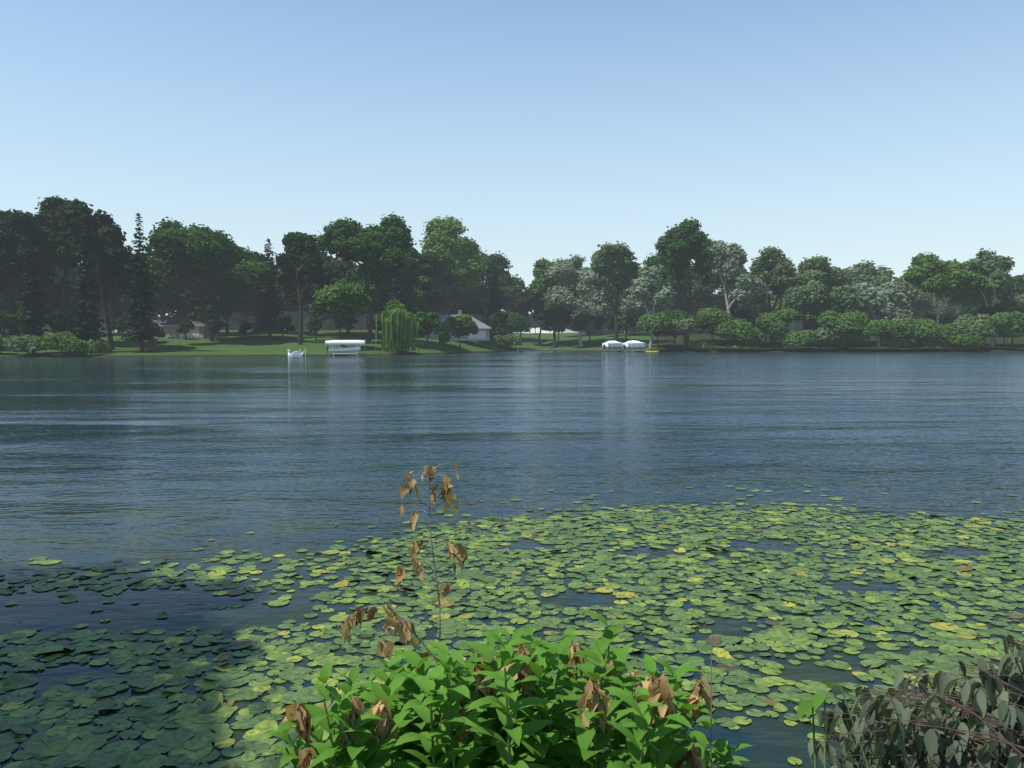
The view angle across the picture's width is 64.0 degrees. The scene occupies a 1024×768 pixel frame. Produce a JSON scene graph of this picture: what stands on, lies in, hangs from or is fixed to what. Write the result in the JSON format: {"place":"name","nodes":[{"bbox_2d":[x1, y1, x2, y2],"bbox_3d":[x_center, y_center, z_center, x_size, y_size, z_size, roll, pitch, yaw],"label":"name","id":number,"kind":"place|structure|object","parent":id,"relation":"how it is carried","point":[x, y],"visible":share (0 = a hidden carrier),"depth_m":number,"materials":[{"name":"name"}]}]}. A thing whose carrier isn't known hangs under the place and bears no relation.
{"place":"outdoors","nodes":[
{"label":"outdoors","id":0,"kind":"place"},
{"bbox_2d":[0,351,1023,767],"bbox_3d":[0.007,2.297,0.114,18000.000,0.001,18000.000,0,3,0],"label":"lake water","id":1,"kind":"structure","parent":0,"point":[130,461],"depth_m":14.50,"materials":[{"name":"blue liquid"}]},
{"bbox_2d":[325,340,364,355],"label":"boat lift","id":2,"kind":"object","parent":1,"relation":"on","point":[344,349],"visible":0.97,"depth_m":153.35,"materials":[{"name":"silver metal"}]},
{"bbox_2d":[0,485,1023,767],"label":"lily pads","id":3,"kind":"object","parent":1,"relation":"on","point":[58,745],"visible":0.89,"depth_m":6.67,"materials":[{"name":"green plant"}]},
{"bbox_2d":[622,340,646,351],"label":"pontoon","id":4,"kind":"object","parent":1,"relation":"on","point":[633,344],"visible":0.97,"depth_m":207.38,"materials":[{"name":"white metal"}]},
{"bbox_2d":[0,330,1023,356],"bbox_3d":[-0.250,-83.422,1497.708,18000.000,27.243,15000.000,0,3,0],"label":"ground","id":5,"kind":"structure","parent":0,"point":[233,343],"depth_m":201.58,"materials":[{"name":"green plant"}]},
{"bbox_2d":[0,310,22,350],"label":"broad tree","id":6,"kind":"object","parent":5,"relation":"on","point":[9,322],"visible":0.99,"depth_m":162.30,"materials":[{"name":"green plant"}]},
{"bbox_2d":[3,334,46,354],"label":"shrub","id":7,"kind":"object","parent":5,"relation":"on","point":[26,342],"visible":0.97,"depth_m":151.82,"materials":[{"name":"green plant"}]},
{"bbox_2d":[8,299,54,323],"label":"broad tree","id":8,"kind":"object","parent":5,"relation":"on","point":[47,310],"visible":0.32,"depth_m":170.52,"materials":[{"name":"green plant"}]},
{"bbox_2d":[0,209,66,336],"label":"broad tree","id":9,"kind":"object","parent":5,"relation":"on","point":[16,226],"visible":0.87,"depth_m":168.84,"materials":[{"name":"green plant"}]},
{"bbox_2d":[16,230,51,353],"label":"spruce tree","id":10,"kind":"object","parent":5,"relation":"on","point":[31,316],"visible":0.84,"depth_m":157.17,"materials":[{"name":"green plant"}]},
{"bbox_2d":[9,195,84,313],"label":"broad tree","id":11,"kind":"object","parent":5,"relation":"on","point":[60,248],"visible":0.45,"depth_m":176.77,"materials":[{"name":"green plant"}]},
{"bbox_2d":[1,265,96,333],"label":"broad tree","id":12,"kind":"object","parent":5,"relation":"on","point":[72,275],"visible":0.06,"depth_m":209.91,"materials":[{"name":"green plant"}]},
{"bbox_2d":[38,331,83,354],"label":"shrub","id":13,"kind":"object","parent":5,"relation":"on","point":[61,341],"visible":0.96,"depth_m":152.85,"materials":[{"name":"green plant"}]},
{"bbox_2d":[43,309,84,336],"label":"broad tree","id":14,"kind":"object","parent":5,"relation":"on","point":[59,322],"visible":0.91,"depth_m":160.33,"materials":[{"name":"green plant"}]},
{"bbox_2d":[67,216,108,341],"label":"spruce tree","id":15,"kind":"object","parent":5,"relation":"on","point":[89,327],"visible":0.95,"depth_m":161.43,"materials":[{"name":"green plant"}]},
{"bbox_2d":[72,339,112,354],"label":"shrub","id":16,"kind":"object","parent":5,"relation":"on","point":[91,346],"visible":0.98,"depth_m":155.09,"materials":[{"name":"green plant"}]},
{"bbox_2d":[57,278,133,333],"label":"broad tree","id":17,"kind":"object","parent":5,"relation":"on","point":[115,307],"visible":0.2,"depth_m":216.42,"materials":[{"name":"green plant"}]},
{"bbox_2d":[55,197,154,349],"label":"broad tree","id":18,"kind":"object","parent":5,"relation":"on","point":[111,254],"visible":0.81,"depth_m":165.38,"materials":[{"name":"green plant"}]},
{"bbox_2d":[110,315,131,338],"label":"broad tree","id":19,"kind":"object","parent":5,"relation":"on","point":[118,324],"visible":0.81,"depth_m":198.62,"materials":[{"name":"green plant"}]},
{"bbox_2d":[84,265,158,334],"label":"broad tree","id":20,"kind":"object","parent":5,"relation":"on","point":[121,313],"visible":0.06,"depth_m":213.79,"materials":[{"name":"green plant"}]},
{"bbox_2d":[123,209,161,351],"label":"spruce tree","id":21,"kind":"object","parent":5,"relation":"on","point":[143,331],"visible":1,"depth_m":161.89,"materials":[{"name":"green plant"}]},
{"bbox_2d":[116,243,209,317],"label":"broad tree","id":22,"kind":"object","parent":5,"relation":"on","point":[165,286],"visible":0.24,"depth_m":211.51,"materials":[{"name":"green plant"}]},
{"bbox_2d":[152,313,219,337],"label":"house","id":23,"kind":"structure","parent":5,"relation":"on","point":[168,325],"depth_m":207.24,"materials":[{"name":"grey"}]},
{"bbox_2d":[158,276,241,319],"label":"broad tree","id":24,"kind":"object","parent":5,"relation":"on","point":[214,307],"visible":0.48,"depth_m":211.77,"materials":[{"name":"green plant"}]},
{"bbox_2d":[141,217,274,341],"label":"broad tree","id":25,"kind":"object","parent":5,"relation":"on","point":[211,257],"visible":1,"depth_m":186.53,"materials":[{"name":"green plant"}]},
{"bbox_2d":[199,240,262,333],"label":"broad tree","id":26,"kind":"object","parent":5,"relation":"on","point":[249,299],"visible":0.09,"depth_m":218.88,"materials":[{"name":"green plant"}]},
{"bbox_2d":[226,251,288,332],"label":"broad tree","id":27,"kind":"object","parent":5,"relation":"on","point":[258,256],"visible":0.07,"depth_m":223.90,"materials":[{"name":"green plant"}]},
{"bbox_2d":[251,238,288,337],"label":"spruce tree","id":28,"kind":"object","parent":5,"relation":"on","point":[270,304],"visible":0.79,"depth_m":203.54,"materials":[{"name":"green plant"}]},
{"bbox_2d":[272,314,295,339],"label":"broad tree","id":29,"kind":"object","parent":5,"relation":"on","point":[282,322],"visible":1,"depth_m":197.86,"materials":[{"name":"green plant"}]},
{"bbox_2d":[274,231,326,344],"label":"broad tree","id":30,"kind":"object","parent":5,"relation":"on","point":[300,261],"visible":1,"depth_m":183.86,"materials":[{"name":"green plant"}]},
{"bbox_2d":[277,248,343,334],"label":"broad tree","id":31,"kind":"object","parent":5,"relation":"on","point":[290,298],"visible":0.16,"depth_m":213.40,"materials":[{"name":"green plant"}]},
{"bbox_2d":[306,316,322,340],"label":"broad tree","id":32,"kind":"object","parent":5,"relation":"on","point":[315,323],"visible":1,"depth_m":196.70,"materials":[{"name":"green plant"}]},
{"bbox_2d":[312,281,373,345],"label":"broad tree","id":33,"kind":"object","parent":5,"relation":"on","point":[346,300],"visible":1,"depth_m":169.37,"materials":[{"name":"green plant"}]},
{"bbox_2d":[310,259,386,336],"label":"broad tree","id":34,"kind":"object","parent":5,"relation":"on","point":[333,273],"visible":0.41,"depth_m":206.32,"materials":[{"name":"green plant"}]},
{"bbox_2d":[313,212,416,341],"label":"broad tree","id":35,"kind":"object","parent":5,"relation":"on","point":[381,249],"visible":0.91,"depth_m":186.09,"materials":[{"name":"green plant"}]},
{"bbox_2d":[375,300,418,352],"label":"willow tree","id":36,"kind":"object","parent":5,"relation":"on","point":[398,321],"visible":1,"depth_m":167.94,"materials":[{"name":"green plant"}]},
{"bbox_2d":[376,258,426,314],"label":"broad tree","id":37,"kind":"object","parent":5,"relation":"on","point":[413,303],"visible":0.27,"depth_m":218.49,"materials":[{"name":"green plant"}]},
{"bbox_2d":[377,247,447,312],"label":"broad tree","id":38,"kind":"object","parent":5,"relation":"on","point":[425,265],"visible":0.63,"depth_m":225.86,"materials":[{"name":"green plant"}]},
{"bbox_2d":[414,311,444,347],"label":"broad tree","id":39,"kind":"object","parent":5,"relation":"on","point":[430,322],"visible":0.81,"depth_m":185.42,"materials":[{"name":"green plant"}]},
{"bbox_2d":[413,215,488,314],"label":"broad tree","id":40,"kind":"object","parent":5,"relation":"on","point":[461,261],"visible":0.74,"depth_m":237.81,"materials":[{"name":"green plant"}]},
{"bbox_2d":[424,273,490,314],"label":"broad tree","id":41,"kind":"object","parent":5,"relation":"on","point":[472,306],"visible":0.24,"depth_m":253.27,"materials":[{"name":"green plant"}]},
{"bbox_2d":[423,310,491,340],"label":"house","id":42,"kind":"structure","parent":5,"relation":"on","point":[482,334],"depth_m":220.74,"materials":[{"name":"grey"}]},
{"bbox_2d":[438,314,478,349],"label":"broad tree","id":43,"kind":"object","parent":5,"relation":"on","point":[466,324],"visible":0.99,"depth_m":196.83,"materials":[{"name":"green plant"}]},
{"bbox_2d":[448,270,494,314],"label":"broad tree","id":44,"kind":"object","parent":5,"relation":"on","point":[482,297],"visible":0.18,"depth_m":271.84,"materials":[{"name":"green plant"}]},
{"bbox_2d":[454,254,520,316],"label":"broad tree","id":45,"kind":"object","parent":5,"relation":"on","point":[505,278],"visible":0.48,"depth_m":280.79,"materials":[{"name":"green plant"}]},
{"bbox_2d":[449,250,525,322],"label":"broad tree","id":46,"kind":"object","parent":5,"relation":"on","point":[520,282],"visible":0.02,"depth_m":324.09,"materials":[{"name":"green plant"}]},
{"bbox_2d":[482,268,507,345],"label":"spruce tree","id":47,"kind":"object","parent":5,"relation":"on","point":[497,299],"visible":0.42,"depth_m":242.18,"materials":[{"name":"green plant"}]},
{"bbox_2d":[478,333,522,349],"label":"shrub","id":48,"kind":"object","parent":5,"relation":"on","point":[502,340],"visible":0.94,"depth_m":231.95,"materials":[{"name":"green plant"}]},
{"bbox_2d":[487,311,515,347],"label":"broad tree","id":49,"kind":"object","parent":5,"relation":"on","point":[500,316],"visible":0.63,"depth_m":236.23,"materials":[{"name":"green plant"}]},
{"bbox_2d":[485,312,531,349],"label":"broad tree","id":50,"kind":"object","parent":5,"relation":"on","point":[517,322],"visible":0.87,"depth_m":235.98,"materials":[{"name":"green plant"}]},
{"bbox_2d":[267,613,751,767],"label":"leafy bush","id":51,"kind":"object","parent":5,"relation":"on","point":[498,711],"visible":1,"depth_m":2.25,"materials":[{"name":"green plant"}]},
{"bbox_2d":[1,264,1023,332],"bbox_3d":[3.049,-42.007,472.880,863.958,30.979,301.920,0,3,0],"label":"woodland belt","id":52,"kind":"object","parent":5,"relation":"on","point":[361,324],"visible":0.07,"depth_m":371.14,"materials":[{"name":"green plant"}]},
{"bbox_2d":[338,462,711,767],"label":"dried plant","id":53,"kind":"object","parent":5,"relation":"on","point":[405,629],"visible":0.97,"depth_m":2.63,"materials":[{"name":"brown plant"}]},
{"bbox_2d":[507,287,570,345],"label":"broad tree","id":54,"kind":"object","parent":5,"relation":"on","point":[521,301],"visible":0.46,"depth_m":262.89,"materials":[{"name":"green plant"}]},
{"bbox_2d":[528,257,578,347],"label":"broad tree","id":55,"kind":"object","parent":5,"relation":"on","point":[541,284],"visible":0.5,"depth_m":252.28,"materials":[{"name":"green plant"}]},
{"bbox_2d":[538,306,573,346],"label":"broad tree","id":56,"kind":"object","parent":5,"relation":"on","point":[564,316],"visible":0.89,"depth_m":255.06,"materials":[{"name":"green plant"}]},
{"bbox_2d":[543,254,615,346],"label":"broad tree","id":57,"kind":"object","parent":5,"relation":"on","point":[566,274],"visible":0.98,"depth_m":239.89,"materials":[{"name":"green plant"}]},
{"bbox_2d":[571,314,607,345],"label":"broad tree","id":58,"kind":"object","parent":5,"relation":"on","point":[580,322],"visible":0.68,"depth_m":244.12,"materials":[{"name":"green plant"}]},
{"bbox_2d":[584,241,646,340],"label":"broad tree","id":59,"kind":"object","parent":5,"relation":"on","point":[615,265],"visible":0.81,"depth_m":231.10,"materials":[{"name":"green plant"}]},
{"bbox_2d":[608,307,641,342],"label":"broad tree","id":60,"kind":"object","parent":5,"relation":"on","point":[625,325],"visible":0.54,"depth_m":239.43,"materials":[{"name":"green plant"}]},
{"bbox_2d":[604,262,671,335],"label":"broad tree","id":61,"kind":"object","parent":5,"relation":"on","point":[668,307],"visible":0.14,"depth_m":264.14,"materials":[{"name":"green plant"}]},
{"bbox_2d":[621,264,676,347],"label":"broad tree","id":62,"kind":"object","parent":5,"relation":"on","point":[649,285],"visible":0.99,"depth_m":214.73,"materials":[{"name":"green plant"}]},
{"bbox_2d":[636,314,671,351],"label":"tree","id":63,"kind":"object","parent":5,"relation":"on","point":[659,324],"visible":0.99,"depth_m":204.81,"materials":[{"name":"green plant"}]},
{"bbox_2d":[650,309,690,349],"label":"broad tree","id":64,"kind":"object","parent":5,"relation":"on","point":[677,314],"visible":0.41,"depth_m":205.97,"materials":[{"name":"green plant"}]},
{"bbox_2d":[646,266,711,312],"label":"broad tree","id":65,"kind":"object","parent":5,"relation":"on","point":[695,282],"visible":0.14,"depth_m":273.75,"materials":[{"name":"green plant"}]},
{"bbox_2d":[641,217,717,344],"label":"broad tree","id":66,"kind":"object","parent":5,"relation":"on","point":[682,245],"visible":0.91,"depth_m":216.89,"materials":[{"name":"green plant"}]},
{"bbox_2d":[667,318,698,349],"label":"tree","id":67,"kind":"object","parent":5,"relation":"on","point":[685,326],"visible":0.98,"depth_m":202.75,"materials":[{"name":"green plant"}]},
{"bbox_2d":[668,262,725,332],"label":"broad tree","id":68,"kind":"object","parent":5,"relation":"on","point":[705,294],"visible":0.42,"depth_m":270.26,"materials":[{"name":"green plant"}]},
{"bbox_2d":[696,307,733,350],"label":"tree","id":69,"kind":"object","parent":5,"relation":"on","point":[708,315],"visible":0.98,"depth_m":198.85,"materials":[{"name":"green plant"}]},
{"bbox_2d":[713,317,756,350],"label":"tree","id":70,"kind":"object","parent":5,"relation":"on","point":[729,329],"visible":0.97,"depth_m":196.98,"materials":[{"name":"green plant"}]},
{"bbox_2d":[701,240,771,346],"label":"broad tree","id":71,"kind":"object","parent":5,"relation":"on","point":[727,269],"visible":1,"depth_m":212.58,"materials":[{"name":"green plant"}]},
{"bbox_2d":[725,299,754,324],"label":"broad tree","id":72,"kind":"object","parent":5,"relation":"on","point":[741,314],"visible":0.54,"depth_m":223.81,"materials":[{"name":"green plant"}]},
{"bbox_2d":[711,282,773,319],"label":"broad tree","id":73,"kind":"object","parent":5,"relation":"on","point":[721,296],"visible":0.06,"depth_m":261.59,"materials":[{"name":"green plant"}]},
{"bbox_2d":[726,337,758,350],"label":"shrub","id":74,"kind":"object","parent":5,"relation":"on","point":[743,342],"visible":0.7,"depth_m":200.66,"materials":[{"name":"green plant"}]},
{"bbox_2d":[740,246,796,344],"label":"broad tree","id":75,"kind":"object","parent":5,"relation":"on","point":[773,269],"visible":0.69,"depth_m":215.96,"materials":[{"name":"green plant"}]},
{"bbox_2d":[755,312,789,350],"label":"tree","id":76,"kind":"object","parent":5,"relation":"on","point":[770,322],"visible":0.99,"depth_m":199.98,"materials":[{"name":"green plant"}]},
{"bbox_2d":[773,308,800,349],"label":"tree","id":77,"kind":"object","parent":5,"relation":"on","point":[789,315],"visible":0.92,"depth_m":200.12,"materials":[{"name":"green plant"}]},
{"bbox_2d":[768,330,818,351],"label":"shrub","id":78,"kind":"object","parent":5,"relation":"on","point":[799,338],"visible":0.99,"depth_m":194.18,"materials":[{"name":"green plant"}]},
{"bbox_2d":[781,254,864,326],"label":"broad tree","id":79,"kind":"object","parent":5,"relation":"on","point":[818,279],"visible":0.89,"depth_m":206.95,"materials":[{"name":"green plant"}]},
{"bbox_2d":[814,326,849,350],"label":"tree","id":80,"kind":"object","parent":5,"relation":"on","point":[828,333],"visible":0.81,"depth_m":194.60,"materials":[{"name":"green plant"}]},
{"bbox_2d":[802,294,862,344],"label":"broad tree","id":81,"kind":"object","parent":5,"relation":"on","point":[832,302],"visible":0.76,"depth_m":203.29,"materials":[{"name":"green plant"}]},
{"bbox_2d":[797,682,869,767],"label":"plant","id":82,"kind":"object","parent":5,"relation":"on","point":[808,708],"visible":0.75,"depth_m":2.68,"materials":[{"name":"green plant"}]},
{"bbox_2d":[817,310,871,350],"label":"tree","id":83,"kind":"object","parent":5,"relation":"on","point":[854,321],"visible":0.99,"depth_m":192.39,"materials":[{"name":"green plant"}]},
{"bbox_2d":[845,331,870,349],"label":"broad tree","id":84,"kind":"object","parent":5,"relation":"on","point":[857,336],"visible":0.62,"depth_m":194.94,"materials":[{"name":"green plant"}]},
{"bbox_2d":[846,259,892,286],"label":"broad tree","id":85,"kind":"object","parent":5,"relation":"on","point":[864,271],"visible":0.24,"depth_m":254.93,"materials":[{"name":"green plant"}]},
{"bbox_2d":[861,318,895,350],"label":"tree","id":86,"kind":"object","parent":5,"relation":"on","point":[879,327],"visible":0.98,"depth_m":188.92,"materials":[{"name":"green plant"}]},
{"bbox_2d":[853,281,914,345],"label":"broad tree","id":87,"kind":"object","parent":5,"relation":"on","point":[886,300],"visible":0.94,"depth_m":203.20,"materials":[{"name":"green plant"}]},
{"bbox_2d":[874,320,911,349],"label":"tree","id":88,"kind":"object","parent":5,"relation":"on","point":[897,331],"visible":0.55,"depth_m":188.93,"materials":[{"name":"green plant"}]},
{"bbox_2d":[878,335,913,349],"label":"shrub","id":89,"kind":"object","parent":5,"relation":"on","point":[897,342],"visible":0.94,"depth_m":192.22,"materials":[{"name":"green plant"}]},
{"bbox_2d":[868,267,934,318],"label":"broad tree","id":90,"kind":"object","parent":5,"relation":"on","point":[911,293],"visible":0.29,"depth_m":253.44,"materials":[{"name":"green plant"}]},
{"bbox_2d":[808,632,1023,767],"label":"bush","id":91,"kind":"object","parent":5,"relation":"on","point":[988,732],"visible":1,"depth_m":2.46,"materials":[{"name":"green plant"}]},
{"bbox_2d":[894,318,940,351],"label":"tree","id":92,"kind":"object","parent":5,"relation":"on","point":[922,327],"visible":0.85,"depth_m":188.59,"materials":[{"name":"green plant"}]},
{"bbox_2d":[907,323,960,350],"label":"shrub","id":93,"kind":"object","parent":5,"relation":"on","point":[948,330],"visible":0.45,"depth_m":190.54,"materials":[{"name":"green plant"}]},
{"bbox_2d":[900,252,985,346],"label":"broad tree","id":94,"kind":"object","parent":5,"relation":"on","point":[933,273],"visible":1,"depth_m":196.94,"materials":[{"name":"green plant"}]},
{"bbox_2d":[916,261,984,317],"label":"broad tree","id":95,"kind":"object","parent":5,"relation":"on","point":[947,310],"visible":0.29,"depth_m":253.17,"materials":[{"name":"green plant"}]},
{"bbox_2d":[932,334,969,350],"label":"shrub","id":96,"kind":"object","parent":5,"relation":"on","point":[958,339],"visible":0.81,"depth_m":189.53,"materials":[{"name":"green plant"}]},
{"bbox_2d":[962,334,987,350],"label":"shrub","id":97,"kind":"object","parent":5,"relation":"on","point":[976,342],"visible":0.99,"depth_m":186.98,"materials":[{"name":"green plant"}]},
{"bbox_2d":[952,314,1007,349],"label":"tree","id":98,"kind":"object","parent":5,"relation":"on","point":[978,324],"visible":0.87,"depth_m":189.18,"materials":[{"name":"green plant"}]},
{"bbox_2d":[953,248,1023,346],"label":"broad tree","id":99,"kind":"object","parent":5,"relation":"on","point":[994,268],"visible":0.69,"depth_m":197.27,"materials":[{"name":"green plant"}]},
{"bbox_2d":[973,304,1008,346],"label":"broad tree","id":100,"kind":"object","parent":5,"relation":"on","point":[991,310],"visible":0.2,"depth_m":197.88,"materials":[{"name":"green plant"}]},
{"bbox_2d":[960,275,1023,315],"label":"broad tree","id":101,"kind":"object","parent":5,"relation":"on","point":[970,310],"visible":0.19,"depth_m":240.53,"materials":[{"name":"green plant"}]},
{"bbox_2d":[990,311,1023,349],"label":"tree","id":102,"kind":"object","parent":5,"relation":"on","point":[1002,318],"visible":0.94,"depth_m":185.04,"materials":[{"name":"green plant"}]},
{"bbox_2d":[997,313,1023,334],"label":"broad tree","id":103,"kind":"object","parent":5,"relation":"on","point":[1017,328],"visible":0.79,"depth_m":184.90,"materials":[{"name":"green plant"}]},
{"bbox_2d":[1004,291,1023,312],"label":"broad tree","id":104,"kind":"object","parent":5,"relation":"on","point":[1016,304],"visible":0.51,"depth_m":194.88,"materials":[{"name":"green plant"}]},
{"bbox_2d":[0,0,1023,332],"label":"sky","id":105,"kind":"structure","parent":0,"point":[888,133],"materials":[{"name":"blue"}]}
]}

